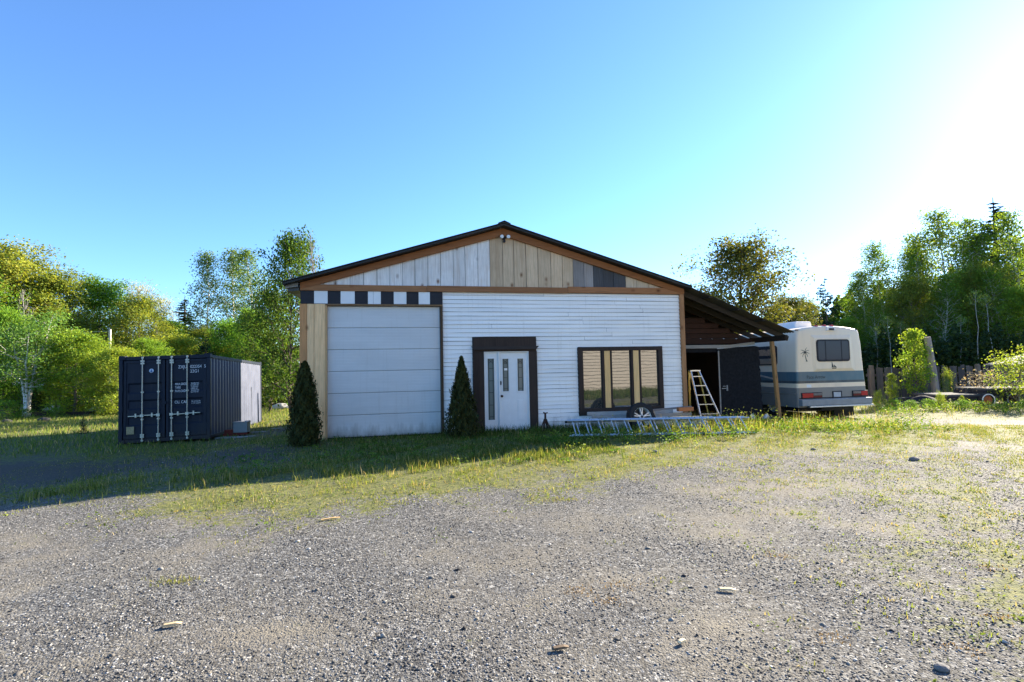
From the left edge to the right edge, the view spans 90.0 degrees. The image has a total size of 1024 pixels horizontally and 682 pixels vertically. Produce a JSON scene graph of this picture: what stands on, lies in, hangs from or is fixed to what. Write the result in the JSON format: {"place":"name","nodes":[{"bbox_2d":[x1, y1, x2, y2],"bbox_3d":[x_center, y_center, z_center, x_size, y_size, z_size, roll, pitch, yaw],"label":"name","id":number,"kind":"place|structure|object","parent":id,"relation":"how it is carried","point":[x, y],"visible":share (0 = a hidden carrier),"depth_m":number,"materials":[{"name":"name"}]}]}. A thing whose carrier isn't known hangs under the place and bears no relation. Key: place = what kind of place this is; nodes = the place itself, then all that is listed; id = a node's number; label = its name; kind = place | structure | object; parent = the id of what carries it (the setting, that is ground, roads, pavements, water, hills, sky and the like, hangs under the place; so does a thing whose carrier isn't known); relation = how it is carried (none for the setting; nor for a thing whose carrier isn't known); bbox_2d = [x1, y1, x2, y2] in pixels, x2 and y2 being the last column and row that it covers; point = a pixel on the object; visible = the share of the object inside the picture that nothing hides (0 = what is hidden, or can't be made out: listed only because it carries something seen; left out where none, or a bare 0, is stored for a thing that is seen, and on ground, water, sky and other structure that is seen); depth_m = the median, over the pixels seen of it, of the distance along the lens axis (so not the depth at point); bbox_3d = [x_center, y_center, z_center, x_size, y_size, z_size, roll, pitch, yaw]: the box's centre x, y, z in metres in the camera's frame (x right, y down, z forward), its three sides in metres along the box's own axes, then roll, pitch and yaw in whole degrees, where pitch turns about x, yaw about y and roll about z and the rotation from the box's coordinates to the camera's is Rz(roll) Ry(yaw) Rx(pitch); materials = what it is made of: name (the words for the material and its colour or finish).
{"place":"outdoors","nodes":[
{"label":"outdoors","id":0,"kind":"place"},
{"bbox_2d":[0,383,1023,681],"bbox_3d":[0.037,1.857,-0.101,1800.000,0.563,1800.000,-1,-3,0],"label":"ground","id":1,"kind":"structure","parent":0,"point":[36,589],"depth_m":4.20,"materials":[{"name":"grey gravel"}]},
{"bbox_2d":[0,400,30,418],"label":"bush","id":2,"kind":"object","parent":1,"relation":"on","point":[12,405],"visible":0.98,"depth_m":25.45,"materials":[{"name":"green plant"}]},
{"bbox_2d":[0,267,34,409],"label":"tree","id":3,"kind":"object","parent":1,"relation":"on","point":[8,300],"visible":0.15,"depth_m":32.09,"materials":[{"name":"green plant"}]},
{"bbox_2d":[0,305,45,415],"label":"tree","id":4,"kind":"object","parent":1,"relation":"on","point":[13,316],"visible":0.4,"depth_m":28.84,"materials":[{"name":"green plant"}]},
{"bbox_2d":[15,289,34,409],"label":"tree","id":5,"kind":"object","parent":1,"relation":"on","point":[22,295],"visible":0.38,"depth_m":31.77,"materials":[{"name":"green plant"}]},
{"bbox_2d":[15,408,38,418],"bbox_3d":[-24.547,3.735,25.895,0.926,0.712,0.918,1,-4,-35],"label":"bush","id":6,"kind":"object","parent":1,"relation":"on","point":[24,411],"visible":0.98,"depth_m":25.85,"materials":[{"name":"green plant"}]},
{"bbox_2d":[8,390,49,415],"bbox_3d":[-27.544,3.618,29.494,2.038,1.705,1.558,0,-3,-26],"label":"bush","id":7,"kind":"object","parent":1,"relation":"on","point":[36,406],"visible":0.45,"depth_m":29.40,"materials":[{"name":"green plant"}]},
{"bbox_2d":[0,306,88,415],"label":"birch tree","id":8,"kind":"object","parent":1,"relation":"on","point":[32,336],"visible":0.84,"depth_m":27.70,"materials":[{"name":"green plant"}]},
{"bbox_2d":[0,234,103,408],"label":"tree","id":9,"kind":"object","parent":1,"relation":"on","point":[22,265],"visible":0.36,"depth_m":34.00,"materials":[{"name":"green plant"}]},
{"bbox_2d":[47,407,68,417],"bbox_3d":[-23.856,3.804,26.883,0.903,0.694,0.895,0,-3,-21],"label":"bush","id":10,"kind":"object","parent":1,"relation":"on","point":[57,410],"visible":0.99,"depth_m":26.86,"materials":[{"name":"green plant"}]},
{"bbox_2d":[0,262,118,406],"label":"tree","id":11,"kind":"object","parent":1,"relation":"on","point":[63,287],"visible":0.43,"depth_m":35.06,"materials":[{"name":"green plant"}]},
{"bbox_2d":[31,411,94,416],"bbox_3d":[-24.974,4.033,28.250,3.324,0.200,0.400,-1,-3,-7],"label":"timber sleeper","id":12,"kind":"object","parent":1,"relation":"on","point":[78,413],"visible":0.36,"depth_m":28.16,"materials":[{"name":"brown wood"}]},
{"bbox_2d":[13,320,116,415],"bbox_3d":[-24.560,1.634,28.892,5.176,5.584,4.707,-3,-4,31],"label":"tree","id":13,"kind":"object","parent":1,"relation":"on","point":[92,347],"visible":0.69,"depth_m":28.44,"materials":[{"name":"green plant"}]},
{"bbox_2d":[78,416,88,433],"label":"sapling","id":14,"kind":"object","parent":1,"relation":"on","point":[81,429],"visible":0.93,"depth_m":18.07,"materials":[{"name":"green plant"}]},
{"bbox_2d":[65,345,146,415],"bbox_3d":[-21.901,2.206,28.324,4.232,4.046,4.006,1,-4,-36],"label":"tree","id":15,"kind":"object","parent":1,"relation":"on","point":[111,360],"visible":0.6,"depth_m":27.78,"materials":[{"name":"green plant"}]},
{"bbox_2d":[63,271,154,405],"bbox_3d":[-31.311,0.052,38.959,6.732,10.203,7.701,-2,-3,17],"label":"tree","id":16,"kind":"object","parent":1,"relation":"on","point":[105,293],"visible":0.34,"depth_m":38.44,"materials":[{"name":"green plant"}]},
{"bbox_2d":[97,292,178,392],"bbox_3d":[-27.078,0.619,36.944,5.885,8.502,6.436,-1,-3,-3],"label":"tree","id":17,"kind":"object","parent":1,"relation":"on","point":[141,310],"visible":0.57,"depth_m":36.68,"materials":[{"name":"green plant"}]},
{"bbox_2d":[111,277,176,347],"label":"tree","id":18,"kind":"object","parent":1,"relation":"on","point":[137,290],"visible":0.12,"depth_m":45.27,"materials":[{"name":"green plant"}]},
{"bbox_2d":[127,336,174,355],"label":"tree","id":19,"kind":"object","parent":1,"relation":"on","point":[145,344],"visible":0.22,"depth_m":32.71,"materials":[{"name":"green plant"}]},
{"bbox_2d":[143,291,188,334],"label":"tree","id":20,"kind":"object","parent":1,"relation":"on","point":[164,302],"visible":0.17,"depth_m":47.32,"materials":[{"name":"green plant"}]},
{"bbox_2d":[145,318,193,354],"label":"tree","id":21,"kind":"object","parent":1,"relation":"on","point":[173,323],"visible":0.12,"depth_m":41.65,"materials":[{"name":"green plant"}]},
{"bbox_2d":[153,325,206,354],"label":"tree","id":22,"kind":"object","parent":1,"relation":"on","point":[179,341],"visible":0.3,"depth_m":35.74,"materials":[{"name":"green plant"}]},
{"bbox_2d":[168,297,198,332],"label":"tree","id":23,"kind":"object","parent":1,"relation":"on","point":[188,315],"visible":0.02,"depth_m":46.16,"materials":[{"name":"green plant"}]},
{"bbox_2d":[118,353,261,444],"bbox_3d":[-11.029,1.958,18.242,2.448,2.592,6.108,-2,-4,-13],"label":"shipping container","id":24,"kind":"object","parent":1,"relation":"on","point":[181,397],"visible":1,"depth_m":15.47,"materials":[{"name":"blue metal"}]},
{"bbox_2d":[120,356,164,441],"bbox_3d":[-10.950,1.722,15.201,1.145,2.500,0.120,-2,-4,-13],"label":"container door","id":25,"kind":"structure","parent":24,"relation":"in","point":[143,409],"depth_m":15.23,"materials":[{"name":"blue paint"}]},
{"bbox_2d":[166,355,207,439],"bbox_3d":[-9.802,1.688,15.460,1.145,2.500,0.120,-2,-4,-13],"label":"container door","id":26,"kind":"structure","parent":24,"relation":"in","point":[186,379],"depth_m":15.48,"materials":[{"name":"blue paint"}]},
{"bbox_2d":[181,321,220,353],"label":"tree","id":27,"kind":"object","parent":1,"relation":"on","point":[195,330],"visible":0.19,"depth_m":40.46,"materials":[{"name":"green plant"}]},
{"bbox_2d":[176,248,234,354],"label":"tree","id":28,"kind":"object","parent":1,"relation":"on","point":[207,262],"visible":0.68,"depth_m":41.46,"materials":[{"name":"green plant"}]},
{"bbox_2d":[195,337,215,354],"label":"tree","id":29,"kind":"object","parent":1,"relation":"on","point":[203,349],"visible":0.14,"depth_m":31.95,"materials":[{"name":"green plant"}]},
{"bbox_2d":[190,317,253,359],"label":"tree","id":30,"kind":"object","parent":1,"relation":"on","point":[217,335],"visible":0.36,"depth_m":36.63,"materials":[{"name":"green plant"}]},
{"bbox_2d":[211,247,258,353],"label":"tree","id":31,"kind":"object","parent":1,"relation":"on","point":[231,272],"visible":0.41,"depth_m":43.45,"materials":[{"name":"green plant"}]},
{"bbox_2d":[223,420,250,435],"bbox_3d":[-8.842,2.821,16.455,0.746,0.500,0.352,-1,-3,-10],"label":"steel box","id":32,"kind":"object","parent":1,"relation":"on","point":[240,428],"visible":0.93,"depth_m":16.33,"materials":[{"name":"grey paint"}]},
{"bbox_2d":[204,332,270,363],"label":"tree","id":33,"kind":"object","parent":1,"relation":"on","point":[225,346],"visible":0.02,"depth_m":36.58,"materials":[{"name":"green plant"}]},
{"bbox_2d":[224,245,268,322],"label":"tree","id":34,"kind":"object","parent":1,"relation":"on","point":[246,255],"visible":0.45,"depth_m":42.69,"materials":[{"name":"green plant"}]},
{"bbox_2d":[220,306,281,404],"bbox_3d":[-17.187,1.055,34.009,4.088,6.883,4.676,0,-3,-20],"label":"tree","id":35,"kind":"object","parent":1,"relation":"on","point":[233,342],"visible":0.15,"depth_m":33.45,"materials":[{"name":"green plant"}]},
{"bbox_2d":[233,287,299,410],"bbox_3d":[-13.623,0.571,29.012,4.141,7.232,5.093,-3,-4,32],"label":"tree","id":36,"kind":"object","parent":1,"relation":"on","point":[270,403],"visible":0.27,"depth_m":28.51,"materials":[{"name":"green plant"}]},
{"bbox_2d":[272,403,287,408],"bbox_3d":[-13.693,3.924,30.354,1.205,0.491,0.731,-1,-3,0],"label":"boulder","id":37,"kind":"object","parent":1,"relation":"on","point":[281,406],"visible":0.5,"depth_m":30.06,"materials":[{"name":"stone"}]},
{"bbox_2d":[246,224,324,411],"bbox_3d":[-11.720,-1.054,27.225,5.649,10.349,4.593,-1,-3,1],"label":"tree","id":38,"kind":"object","parent":1,"relation":"on","point":[293,252],"visible":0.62,"depth_m":26.70,"materials":[{"name":"green plant"}]},
{"bbox_2d":[283,360,325,446],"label":"cedar","id":39,"kind":"object","parent":1,"relation":"on","point":[303,421],"visible":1,"depth_m":11.13,"materials":[{"name":"green plant"}]},
{"bbox_2d":[298,235,320,313],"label":"tree","id":40,"kind":"object","parent":1,"relation":"on","point":[312,261],"visible":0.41,"depth_m":24.04,"materials":[{"name":"green plant"}]},
{"bbox_2d":[439,355,484,437],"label":"cedar","id":41,"kind":"object","parent":1,"relation":"on","point":[462,410],"visible":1,"depth_m":12.00,"materials":[{"name":"green plant"}]},
{"bbox_2d":[282,220,692,439],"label":"workshop building","id":42,"kind":"structure","parent":1,"relation":"on","point":[530,327],"depth_m":13.23,"materials":[{"name":"white wood"}]},
{"bbox_2d":[328,306,440,438],"bbox_3d":[-3.131,0.757,12.676,2.721,3.245,0.050,0,-3,-12],"label":"garage door","id":43,"kind":"structure","parent":42,"relation":"in","point":[384,361],"depth_m":12.66,"materials":[{"name":"metal"}]},
{"bbox_2d":[499,352,528,429],"bbox_3d":[0.050,1.293,13.280,0.746,1.992,0.101,0,-3,-12],"label":"entry door","id":44,"kind":"structure","parent":42,"relation":"in","point":[513,366],"depth_m":13.28,"materials":[{"name":"white paint"}]},
{"bbox_2d":[583,351,602,407],"bbox_3d":[2.161,1.034,13.773,0.540,1.530,0.010,0,-3,-12],"label":"window pane","id":45,"kind":"structure","parent":42,"relation":"in","point":[592,370],"depth_m":13.77,"materials":[{"name":"grey"}]},
{"bbox_2d":[577,346,663,414],"bbox_3d":[2.969,1.052,13.942,2.460,1.800,0.134,0,-3,-12],"label":"window frame","id":46,"kind":"structure","parent":42,"relation":"in","point":[582,411],"depth_m":13.84,"materials":[{"name":"black wood"}]},
{"bbox_2d":[612,351,631,406],"bbox_3d":[2.974,1.027,13.952,0.555,1.530,0.010,0,-3,-12],"label":"window pane","id":47,"kind":"structure","parent":42,"relation":"in","point":[621,374],"depth_m":13.95,"materials":[{"name":"grey"}]},
{"bbox_2d":[641,350,658,405],"bbox_3d":[3.787,1.020,14.130,0.530,1.530,0.010,0,-3,-12],"label":"window pane","id":48,"kind":"structure","parent":42,"relation":"in","point":[649,362],"depth_m":14.13,"materials":[{"name":"grey"}]},
{"bbox_2d":[0,392,1023,681],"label":"grass","id":49,"kind":"structure","parent":1,"relation":"on","point":[70,420],"depth_m":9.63,"materials":[{"name":"green plant"}]},
{"bbox_2d":[0,320,1023,407],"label":"undergrowth","id":50,"kind":"object","parent":1,"relation":"on","point":[943,350],"visible":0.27,"depth_m":34.20,"materials":[{"name":"green plant"}]},
{"bbox_2d":[32,248,1023,400],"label":"woods","id":51,"kind":"object","parent":1,"relation":"on","point":[833,317],"visible":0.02,"depth_m":48.06,"materials":[{"name":"green plant"}]},
{"bbox_2d":[626,402,655,429],"bbox_3d":[3.199,1.891,12.693,0.725,0.740,0.356,0,-3,-14],"label":"spare wheel","id":52,"kind":"object","parent":1,"relation":"on","point":[640,410],"visible":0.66,"depth_m":12.67,"materials":[{"name":"rubber"}]},
{"bbox_2d":[605,420,707,429],"bbox_3d":[3.668,2.117,12.970,2.657,0.200,0.035,-1,-3,-4],"label":"siding plank","id":53,"kind":"object","parent":1,"relation":"on","point":[675,422],"visible":0.22,"depth_m":12.97,"materials":[{"name":"white plastic"}]},
{"bbox_2d":[565,416,755,436],"bbox_3d":[3.421,2.003,11.953,4.340,0.406,0.465,-1,-3,0],"label":"extension ladder","id":54,"kind":"object","parent":1,"relation":"on","point":[663,419],"visible":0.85,"depth_m":12.04,"materials":[{"name":"metal"}]},
{"bbox_2d":[688,370,719,415],"bbox_3d":[5.478,1.572,14.532,0.783,1.500,0.534,-1,-3,-5],"label":"step ladder","id":55,"kind":"object","parent":1,"relation":"on","point":[701,385],"visible":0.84,"depth_m":14.61,"materials":[{"name":"metal"}]},
{"bbox_2d":[684,288,793,418],"bbox_3d":[5.848,0.672,17.904,3.608,4.161,7.200,0,-3,-12],"label":"lean to","id":56,"kind":"object","parent":1,"relation":"on","point":[731,376],"visible":0.38,"depth_m":15.69,"materials":[{"name":"brown wood"}]},
{"bbox_2d":[717,346,762,418],"bbox_3d":[7.015,1.333,15.723,1.510,2.360,0.060,0,-3,-12],"label":"shed door","id":57,"kind":"structure","parent":56,"relation":"in","point":[739,378],"depth_m":15.72,"materials":[{"name":"black metal"}]},
{"bbox_2d":[671,223,815,333],"bbox_3d":[12.734,-1.364,29.409,8.779,9.905,8.416,-3,-4,35],"label":"tree","id":58,"kind":"object","parent":1,"relation":"on","point":[740,252],"visible":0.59,"depth_m":28.25,"materials":[{"name":"green plant"}]},
{"bbox_2d":[754,290,823,325],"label":"tree","id":59,"kind":"object","parent":1,"relation":"on","point":[797,316],"visible":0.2,"depth_m":32.47,"materials":[{"name":"green plant"}]},
{"bbox_2d":[717,322,873,415],"bbox_3d":[9.558,1.147,21.026,2.770,3.278,9.042,0,-3,-12],"label":"motorhome","id":60,"kind":"object","parent":1,"relation":"on","point":[819,368],"visible":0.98,"depth_m":16.78,"materials":[{"name":"paint"}]},
{"bbox_2d":[759,346,776,364],"bbox_3d":[8.858,0.522,17.897,0.043,0.660,1.120,0,-3,-12],"label":"side window","id":61,"kind":"structure","parent":60,"relation":"in","point":[764,352],"depth_m":17.86,"materials":[{"name":"black glass"}]},
{"bbox_2d":[816,339,849,361],"bbox_3d":[10.495,0.306,16.725,1.280,0.720,0.026,0,-3,-12],"label":"rear window","id":62,"kind":"structure","parent":60,"relation":"in","point":[827,350],"depth_m":16.72,"materials":[{"name":"grey glass"}]},
{"bbox_2d":[789,295,822,321],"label":"tree","id":63,"kind":"object","parent":1,"relation":"on","point":[811,302],"visible":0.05,"depth_m":52.14,"materials":[{"name":"green plant"}]},
{"bbox_2d":[812,279,840,325],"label":"tree","id":64,"kind":"object","parent":1,"relation":"on","point":[828,302],"visible":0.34,"depth_m":44.09,"materials":[{"name":"green plant"}]},
{"bbox_2d":[834,315,875,349],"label":"tree","id":65,"kind":"object","parent":1,"relation":"on","point":[850,323],"visible":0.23,"depth_m":41.58,"materials":[{"name":"green plant"}]},
{"bbox_2d":[835,279,880,369],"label":"tree","id":66,"kind":"object","parent":1,"relation":"on","point":[850,300],"visible":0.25,"depth_m":45.81,"materials":[{"name":"green plant"}]},
{"bbox_2d":[842,268,891,346],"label":"tree","id":67,"kind":"object","parent":1,"relation":"on","point":[859,276],"visible":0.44,"depth_m":45.03,"materials":[{"name":"green plant"}]},
{"bbox_2d":[853,297,902,366],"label":"tree","id":68,"kind":"object","parent":1,"relation":"on","point":[874,318],"visible":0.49,"depth_m":41.06,"materials":[{"name":"green plant"}]},
{"bbox_2d":[872,389,884,407],"bbox_3d":[13.853,2.209,19.398,0.486,0.897,0.498,0,-3,-16],"label":"shrub","id":69,"kind":"object","parent":1,"relation":"on","point":[877,395],"visible":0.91,"depth_m":19.35,"materials":[{"name":"green plant"}]},
{"bbox_2d":[850,240,913,364],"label":"tree","id":70,"kind":"object","parent":1,"relation":"on","point":[879,269],"visible":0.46,"depth_m":45.40,"materials":[{"name":"green plant"}]},
{"bbox_2d":[884,373,900,401],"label":"young tree","id":71,"kind":"object","parent":1,"relation":"on","point":[892,381],"visible":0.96,"depth_m":21.90,"materials":[{"name":"green plant"}]},
{"bbox_2d":[887,243,926,327],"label":"tree","id":72,"kind":"object","parent":1,"relation":"on","point":[901,263],"visible":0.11,"depth_m":48.13,"materials":[{"name":"green plant"}]},
{"bbox_2d":[892,328,937,394],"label":"young tree","id":73,"kind":"object","parent":1,"relation":"on","point":[912,339],"visible":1,"depth_m":22.78,"materials":[{"name":"green plant"}]},
{"bbox_2d":[881,272,949,368],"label":"tree","id":74,"kind":"object","parent":1,"relation":"on","point":[908,290],"visible":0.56,"depth_m":42.63,"materials":[{"name":"green plant"}]},
{"bbox_2d":[896,249,943,381],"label":"tree","id":75,"kind":"object","parent":1,"relation":"on","point":[915,278],"visible":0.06,"depth_m":45.69,"materials":[{"name":"green plant"}]},
{"bbox_2d":[894,395,955,407],"bbox_3d":[16.251,2.384,19.983,2.400,0.514,1.000,-1,-3,0],"label":"tarpaulin heap","id":76,"kind":"object","parent":1,"relation":"on","point":[918,398],"visible":0.38,"depth_m":19.83,"materials":[{"name":"grey plastic"}]},
{"bbox_2d":[884,229,966,358],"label":"tree","id":77,"kind":"object","parent":1,"relation":"on","point":[915,254],"visible":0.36,"depth_m":44.49,"materials":[{"name":"green plant"}]},
{"bbox_2d":[920,398,936,408],"bbox_3d":[15.037,2.322,18.488,0.611,0.509,0.606,-2,-3,18],"label":"bush","id":78,"kind":"object","parent":1,"relation":"on","point":[930,401],"visible":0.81,"depth_m":18.46,"materials":[{"name":"green plant"}]},
{"bbox_2d":[924,337,939,392],"bbox_3d":[18.854,1.490,22.933,0.554,3.373,0.294,-1,-3,0],"label":"wooden post","id":79,"kind":"object","parent":1,"relation":"on","point":[934,385],"visible":0.55,"depth_m":22.86,"materials":[{"name":"grey wood"}]},
{"bbox_2d":[933,663,950,672],"bbox_3d":[2.235,1.700,2.661,0.069,0.043,0.067,-4,-4,45],"label":"stone","id":80,"kind":"object","parent":1,"relation":"on","point":[941,667],"visible":1,"depth_m":2.65,"materials":[{"name":"grey stone"}]},
{"bbox_2d":[866,364,1023,400],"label":"plank fence","id":81,"kind":"object","parent":1,"relation":"on","point":[879,374],"visible":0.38,"depth_m":23.93,"materials":[{"name":"brown wood"}]},
{"bbox_2d":[911,206,981,339],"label":"tree","id":82,"kind":"object","parent":1,"relation":"on","point":[939,226],"visible":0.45,"depth_m":43.97,"materials":[{"name":"green plant"}]},
{"bbox_2d":[916,271,976,369],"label":"tree","id":83,"kind":"object","parent":1,"relation":"on","point":[946,288],"visible":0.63,"depth_m":40.55,"materials":[{"name":"green plant"}]},
{"bbox_2d":[940,364,955,391],"bbox_3d":[19.750,1.945,23.197,0.647,1.790,0.662,-4,-4,39],"label":"shrub","id":84,"kind":"object","parent":1,"relation":"on","point":[947,376],"visible":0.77,"depth_m":23.20,"materials":[{"name":"green plant"}]},
{"bbox_2d":[894,386,1023,405],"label":"flatbed trailer","id":85,"kind":"object","parent":1,"relation":"on","point":[971,395],"visible":0.62,"depth_m":19.89,"materials":[{"name":"black paint"}]},
{"bbox_2d":[945,214,1005,335],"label":"tree","id":86,"kind":"object","parent":1,"relation":"on","point":[972,227],"visible":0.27,"depth_m":44.60,"materials":[{"name":"green plant"}]},
{"bbox_2d":[963,289,987,361],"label":"slim birch tree","id":87,"kind":"object","parent":1,"relation":"on","point":[975,299],"visible":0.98,"depth_m":33.59,"materials":[{"name":"green plant"}]},
{"bbox_2d":[950,229,1005,330],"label":"tree","id":88,"kind":"object","parent":1,"relation":"on","point":[975,242],"visible":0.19,"depth_m":44.54,"materials":[{"name":"green plant"}]},
{"bbox_2d":[937,255,1023,363],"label":"tree","id":89,"kind":"object","parent":1,"relation":"on","point":[967,282],"visible":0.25,"depth_m":41.53,"materials":[{"name":"green plant"}]},
{"bbox_2d":[951,368,1017,401],"bbox_3d":[18.830,1.901,20.296,2.013,1.665,1.941,0,-3,-19],"label":"shrub","id":90,"kind":"object","parent":1,"relation":"on","point":[988,374],"visible":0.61,"depth_m":20.37,"materials":[{"name":"green plant"}]},
{"bbox_2d":[974,294,999,359],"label":"slim birch tree","id":91,"kind":"object","parent":1,"relation":"on","point":[987,310],"visible":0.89,"depth_m":34.68,"materials":[{"name":"green plant"}]},
{"bbox_2d":[961,264,1023,360],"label":"tree","id":92,"kind":"object","parent":1,"relation":"on","point":[989,276],"visible":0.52,"depth_m":40.21,"materials":[{"name":"green plant"}]},
{"bbox_2d":[979,197,1023,332],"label":"tree","id":93,"kind":"object","parent":1,"relation":"on","point":[993,211],"visible":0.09,"depth_m":48.43,"materials":[{"name":"green plant"}]},
{"bbox_2d":[980,341,1023,403],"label":"shrub","id":94,"kind":"object","parent":1,"relation":"on","point":[1017,367],"visible":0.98,"depth_m":19.49,"materials":[{"name":"green plant"}]},
{"bbox_2d":[981,206,1023,335],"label":"tree","id":95,"kind":"object","parent":1,"relation":"on","point":[1007,223],"visible":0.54,"depth_m":42.90,"materials":[{"name":"green plant"}]},
{"bbox_2d":[983,284,1023,359],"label":"tree","id":96,"kind":"object","parent":1,"relation":"on","point":[1017,292],"visible":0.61,"depth_m":38.98,"materials":[{"name":"green plant"}]},
{"bbox_2d":[984,355,1023,395],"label":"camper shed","id":97,"kind":"structure","parent":1,"relation":"on","point":[992,363],"depth_m":26.14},
{"bbox_2d":[0,0,1023,345],"label":"sky","id":98,"kind":"structure","parent":0,"point":[137,137],"materials":[{"name":"blue"}]},
{"bbox_3d":[2.268,2.115,13.248,0.163,0.430,0.163,-1,-3,0],"label":"prop block","id":99,"kind":"object","parent":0,"visible":0},
{"bbox_2d":[587,409,672,415],"bbox_3d":[3.113,1.875,13.435,2.391,0.105,0.035,-1,-3,-11],"label":"siding plank","id":100,"kind":"object","parent":99,"relation":"on","point":[617,412],"visible":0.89,"depth_m":13.33,"materials":[{"name":"wood"}]},
{"bbox_2d":[592,412,691,417],"bbox_3d":[3.389,1.933,13.301,2.740,0.105,0.035,-1,-3,-10],"label":"siding plank","id":101,"kind":"object","parent":99,"relation":"on","point":[624,415],"visible":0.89,"depth_m":13.35,"materials":[{"name":"wood"}]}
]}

